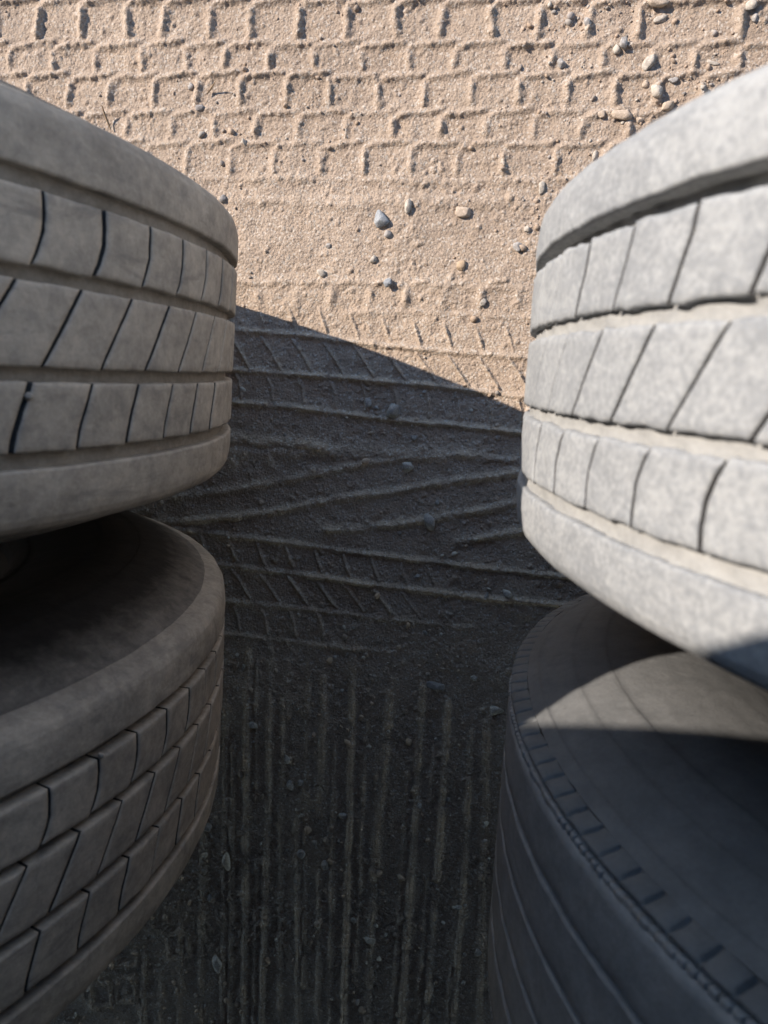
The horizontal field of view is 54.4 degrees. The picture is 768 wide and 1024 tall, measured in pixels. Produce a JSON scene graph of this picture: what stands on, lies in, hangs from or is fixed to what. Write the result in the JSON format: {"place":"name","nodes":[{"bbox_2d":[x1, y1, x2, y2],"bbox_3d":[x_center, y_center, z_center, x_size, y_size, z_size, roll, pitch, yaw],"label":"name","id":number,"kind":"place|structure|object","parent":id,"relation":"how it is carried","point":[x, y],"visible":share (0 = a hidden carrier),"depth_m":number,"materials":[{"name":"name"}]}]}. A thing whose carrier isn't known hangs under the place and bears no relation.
{"place":"outdoors","nodes":[
{"label":"outdoors","id":0,"kind":"place"},
{"bbox_2d":[0,0,767,1023],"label":"ground","id":1,"kind":"structure","parent":0,"point":[316,482],"depth_m":1.02,"materials":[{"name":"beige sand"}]},
{"bbox_2d":[101,105,110,129],"bbox_3d":[-0.376,-0.532,1.009,0.005,0.013,0.028,-4,99,11],"label":"dry stalk","id":2,"kind":"object","parent":1,"relation":"on","point":[105,116],"visible":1,"depth_m":1.01,"materials":[{"name":"plant"}]},
{"bbox_2d":[0,510,224,1023],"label":"truck tyre","id":3,"kind":"object","parent":1,"relation":"on","point":[112,626],"visible":0.91,"depth_m":0.53,"materials":[{"name":"rubber"}]},
{"bbox_2d":[98,752,104,758],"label":"pebble","id":4,"kind":"object","parent":3,"relation":"attached to","point":[101,755],"visible":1,"depth_m":0.49,"materials":[{"name":"stone"}]},
{"bbox_2d":[0,79,237,542],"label":"truck tyre","id":5,"kind":"object","parent":3,"relation":"on","point":[118,272],"visible":1,"depth_m":0.42,"materials":[{"name":"rubber"}]},
{"bbox_2d":[24,392,33,400],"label":"pebble","id":6,"kind":"object","parent":5,"relation":"on","point":[28,396],"visible":1,"depth_m":0.38,"materials":[{"name":"stone"}]},
{"bbox_2d":[188,82,192,89],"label":"pebble","id":7,"kind":"object","parent":1,"relation":"on","point":[190,86],"visible":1,"depth_m":0.99,"materials":[{"name":"grey stone"}]},
{"bbox_2d":[195,104,204,110],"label":"pebble","id":8,"kind":"object","parent":1,"relation":"on","point":[200,107],"visible":1,"depth_m":0.99,"materials":[{"name":"stone"}]},
{"bbox_2d":[204,823,211,831],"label":"pebble","id":9,"kind":"object","parent":1,"relation":"on","point":[208,826],"visible":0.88,"depth_m":1.18,"materials":[{"name":"stone"}]},
{"bbox_2d":[213,955,221,972],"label":"pebble","id":10,"kind":"object","parent":1,"relation":"on","point":[217,964],"visible":1,"depth_m":1.22,"materials":[{"name":"grey stone"}]},
{"bbox_2d":[219,194,226,202],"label":"pebble","id":11,"kind":"object","parent":1,"relation":"on","point":[223,198],"visible":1,"depth_m":1.00,"materials":[{"name":"stone"}]},
{"bbox_2d":[222,852,230,870],"bbox_3d":[-0.250,0.552,1.183,0.014,0.012,0.033,1,100,10],"label":"pebble","id":12,"kind":"object","parent":1,"relation":"on","point":[226,861],"visible":1,"depth_m":1.18,"materials":[{"name":"stone"}]},
{"bbox_2d":[249,722,257,727],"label":"pebble","id":13,"kind":"object","parent":1,"relation":"on","point":[252,725],"visible":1,"depth_m":1.13,"materials":[{"name":"grey stone"}]},
{"bbox_2d":[284,754,289,763],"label":"pebble","id":14,"kind":"object","parent":1,"relation":"on","point":[286,759],"visible":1,"depth_m":1.13,"materials":[{"name":"grey stone"}]},
{"bbox_2d":[287,780,293,789],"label":"pebble","id":15,"kind":"object","parent":1,"relation":"on","point":[290,785],"visible":1,"depth_m":1.14,"materials":[{"name":"grey stone"}]},
{"bbox_2d":[298,780,303,785],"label":"pebble","id":16,"kind":"object","parent":1,"relation":"on","point":[300,782],"visible":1,"depth_m":1.13,"materials":[{"name":"stone"}]},
{"bbox_2d":[297,849,305,858],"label":"pebble","id":17,"kind":"object","parent":1,"relation":"on","point":[301,854],"visible":1,"depth_m":1.15,"materials":[{"name":"stone"}]},
{"bbox_2d":[317,269,325,276],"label":"pebble","id":18,"kind":"object","parent":1,"relation":"on","point":[321,273],"visible":1,"depth_m":1.00,"materials":[{"name":"stone"}]},
{"bbox_2d":[321,860,327,869],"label":"pebble","id":19,"kind":"object","parent":1,"relation":"on","point":[324,864],"visible":1,"depth_m":1.15,"materials":[{"name":"stone"}]},
{"bbox_2d":[339,813,346,818],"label":"pebble","id":20,"kind":"object","parent":1,"relation":"on","point":[343,815],"visible":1,"depth_m":1.13,"materials":[{"name":"grey stone"}]},
{"bbox_2d":[364,398,371,407],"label":"pebble","id":21,"kind":"object","parent":1,"relation":"on","point":[368,402],"visible":1,"depth_m":1.02,"materials":[{"name":"grey stone"}]},
{"bbox_2d":[365,937,375,943],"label":"pebble","id":22,"kind":"object","parent":1,"relation":"on","point":[369,940],"visible":1,"depth_m":1.16,"materials":[{"name":"grey stone"}]},
{"bbox_2d":[370,255,376,262],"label":"pebble","id":23,"kind":"object","parent":1,"relation":"on","point":[373,259],"visible":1,"depth_m":0.98,"materials":[{"name":"stone"}]},
{"bbox_2d":[374,209,388,227],"bbox_3d":[-0.004,-0.383,0.973,0.019,0.017,0.023,-15,97,12],"label":"pebble","id":24,"kind":"object","parent":1,"relation":"on","point":[381,219],"visible":1,"depth_m":0.97,"materials":[{"name":"grey stone"}]},
{"bbox_2d":[383,278,391,286],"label":"pebble","id":25,"kind":"object","parent":1,"relation":"on","point":[387,282],"visible":1,"depth_m":0.98,"materials":[{"name":"grey stone"}]},
{"bbox_2d":[384,230,391,237],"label":"pebble","id":26,"kind":"object","parent":1,"relation":"on","point":[387,233],"visible":1,"depth_m":0.97,"materials":[{"name":"grey stone"}]},
{"bbox_2d":[386,403,399,418],"bbox_3d":[0.012,-0.136,1.011,0.018,0.018,0.021,18,102,7],"label":"pebble","id":27,"kind":"object","parent":1,"relation":"on","point":[393,411],"visible":1,"depth_m":1.01,"materials":[{"name":"stone"}]},
{"bbox_2d":[402,462,413,472],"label":"pebble","id":28,"kind":"object","parent":1,"relation":"on","point":[407,467],"visible":1,"depth_m":1.02,"materials":[{"name":"grey stone"}]},
{"bbox_2d":[404,199,411,213],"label":"pebble","id":29,"kind":"object","parent":1,"relation":"on","point":[408,205],"visible":1,"depth_m":0.96,"materials":[{"name":"stone"}]},
{"bbox_2d":[424,513,434,530],"bbox_3d":[0.063,0.014,1.028,0.015,0.011,0.026,-10,98,12],"label":"pebble","id":30,"kind":"object","parent":1,"relation":"on","point":[429,521],"visible":1,"depth_m":1.02,"materials":[{"name":"stone"}]},
{"bbox_2d":[426,681,444,689],"bbox_3d":[0.073,0.249,1.073,0.028,0.006,0.011,5,101,9],"label":"pebble","id":31,"kind":"object","parent":1,"relation":"on","point":[434,685],"visible":1,"depth_m":1.07,"materials":[{"name":"stone"}]},
{"bbox_2d":[452,905,461,910],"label":"pebble","id":32,"kind":"object","parent":1,"relation":"on","point":[457,907],"visible":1,"depth_m":1.12,"materials":[{"name":"grey stone"}]},
{"bbox_2d":[457,260,464,270],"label":"pebble","id":33,"kind":"object","parent":1,"relation":"on","point":[461,265],"visible":1,"depth_m":0.96,"materials":[{"name":"beige stone"}]},
{"bbox_2d":[455,206,470,217],"bbox_3d":[0.101,-0.384,0.957,0.021,0.007,0.014,15,102,7],"label":"pebble","id":34,"kind":"object","parent":1,"relation":"on","point":[463,212],"visible":1,"depth_m":0.95,"materials":[{"name":"beige stone"}]},
{"bbox_2d":[475,949,481,955],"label":"pebble","id":35,"kind":"object","parent":1,"relation":"on","point":[478,952],"visible":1,"depth_m":1.13,"materials":[{"name":"stone"}]},
{"bbox_2d":[479,298,486,305],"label":"pebble","id":36,"kind":"object","parent":1,"relation":"on","point":[483,301],"visible":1,"depth_m":0.97,"materials":[{"name":"stone"}]},
{"bbox_2d":[490,706,503,715],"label":"pebble","id":37,"kind":"object","parent":1,"relation":"on","point":[495,710],"visible":1,"depth_m":1.06,"materials":[{"name":"grey stone"}]},
{"bbox_2d":[503,589,512,598],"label":"pebble","id":38,"kind":"object","parent":1,"relation":"on","point":[507,594],"visible":1,"depth_m":1.02,"materials":[{"name":"grey stone"}]},
{"bbox_2d":[513,242,521,252],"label":"pebble","id":39,"kind":"object","parent":1,"relation":"on","point":[516,246],"visible":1,"depth_m":0.95,"materials":[{"name":"grey stone"}]},
{"bbox_2d":[539,181,544,193],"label":"pebble","id":40,"kind":"object","parent":1,"relation":"on","point":[541,187],"visible":1,"depth_m":0.93,"materials":[{"name":"stone"}]},
{"bbox_2d":[557,58,566,68],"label":"pebble","id":41,"kind":"object","parent":1,"relation":"on","point":[561,63],"visible":1,"depth_m":0.91,"materials":[{"name":"grey stone"}]},
{"bbox_2d":[584,17,589,25],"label":"pebble","id":42,"kind":"object","parent":1,"relation":"on","point":[586,21],"visible":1,"depth_m":0.89,"materials":[{"name":"grey stone"}]},
{"bbox_2d":[592,150,598,160],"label":"pebble","id":43,"kind":"object","parent":1,"relation":"on","point":[595,155],"visible":0.98,"depth_m":0.92,"materials":[{"name":"stone"}]},
{"bbox_2d":[598,110,604,117],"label":"pebble","id":44,"kind":"object","parent":1,"relation":"on","point":[601,113],"visible":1,"depth_m":0.91,"materials":[{"name":"beige stone"}]},
{"bbox_2d":[611,109,632,120],"bbox_3d":[0.289,-0.482,0.906,0.026,0.011,0.014,13,102,7],"label":"pebble","id":45,"kind":"object","parent":1,"relation":"on","point":[625,114],"visible":1,"depth_m":0.90,"materials":[{"name":"beige stone"}]},
{"bbox_2d":[619,37,627,47],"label":"pebble","id":46,"kind":"object","parent":1,"relation":"on","point":[623,42],"visible":1,"depth_m":0.89,"materials":[{"name":"grey stone"}]},
{"bbox_2d":[487,593,767,1023],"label":"truck tyre","id":47,"kind":"object","parent":1,"relation":"on","point":[630,880],"visible":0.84,"depth_m":0.40,"materials":[{"name":"rubber"}]},
{"bbox_2d":[516,64,767,691],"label":"truck tyre","id":48,"kind":"object","parent":47,"relation":"on","point":[642,490],"visible":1,"depth_m":0.28,"materials":[{"name":"rubber"}]},
{"bbox_2d":[636,117,643,123],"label":"pebble","id":49,"kind":"object","parent":1,"relation":"on","point":[639,120],"visible":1,"depth_m":0.91,"materials":[{"name":"beige stone"}]},
{"bbox_2d":[642,80,648,88],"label":"pebble","id":50,"kind":"object","parent":1,"relation":"on","point":[645,84],"visible":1,"depth_m":0.90,"materials":[{"name":"beige stone"}]},
{"bbox_2d":[642,54,654,70],"bbox_3d":[0.315,-0.536,0.892,0.012,0.010,0.020,25,103,5],"label":"pebble","id":51,"kind":"object","parent":1,"relation":"on","point":[648,62],"visible":1,"depth_m":0.89,"materials":[{"name":"stone"}]},
{"bbox_2d":[651,84,662,97],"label":"pebble","id":52,"kind":"object","parent":1,"relation":"on","point":[656,90],"visible":1,"depth_m":0.89,"materials":[{"name":"stone"}]},
{"bbox_2d":[647,0,668,6],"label":"pebble","id":53,"kind":"object","parent":1,"relation":"on","point":[657,3],"visible":1,"depth_m":0.88,"materials":[{"name":"beige stone"}]},
{"bbox_2d":[653,14,666,22],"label":"pebble","id":54,"kind":"object","parent":1,"relation":"on","point":[660,18],"visible":1,"depth_m":0.88,"materials":[{"name":"stone"}]},
{"bbox_2d":[661,101,673,110],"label":"pebble","id":55,"kind":"object","parent":1,"relation":"on","point":[667,105],"visible":1,"depth_m":0.89,"materials":[{"name":"beige stone"}]},
{"bbox_2d":[668,77,678,82],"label":"pebble","id":56,"kind":"object","parent":1,"relation":"on","point":[674,80],"visible":1,"depth_m":0.89,"materials":[{"name":"grey stone"}]},
{"bbox_2d":[707,60,719,65],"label":"pebble","id":57,"kind":"object","parent":1,"relation":"on","point":[711,62],"visible":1,"depth_m":0.88,"materials":[{"name":"stone"}]},
{"bbox_2d":[745,0,756,9],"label":"pebble","id":58,"kind":"object","parent":1,"relation":"on","point":[751,4],"visible":1,"depth_m":0.86,"materials":[{"name":"stone"}]},
{"bbox_2d":[751,12,757,21],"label":"pebble","id":59,"kind":"object","parent":1,"relation":"on","point":[754,17],"visible":1,"depth_m":0.86,"materials":[{"name":"grey stone"}]}
]}

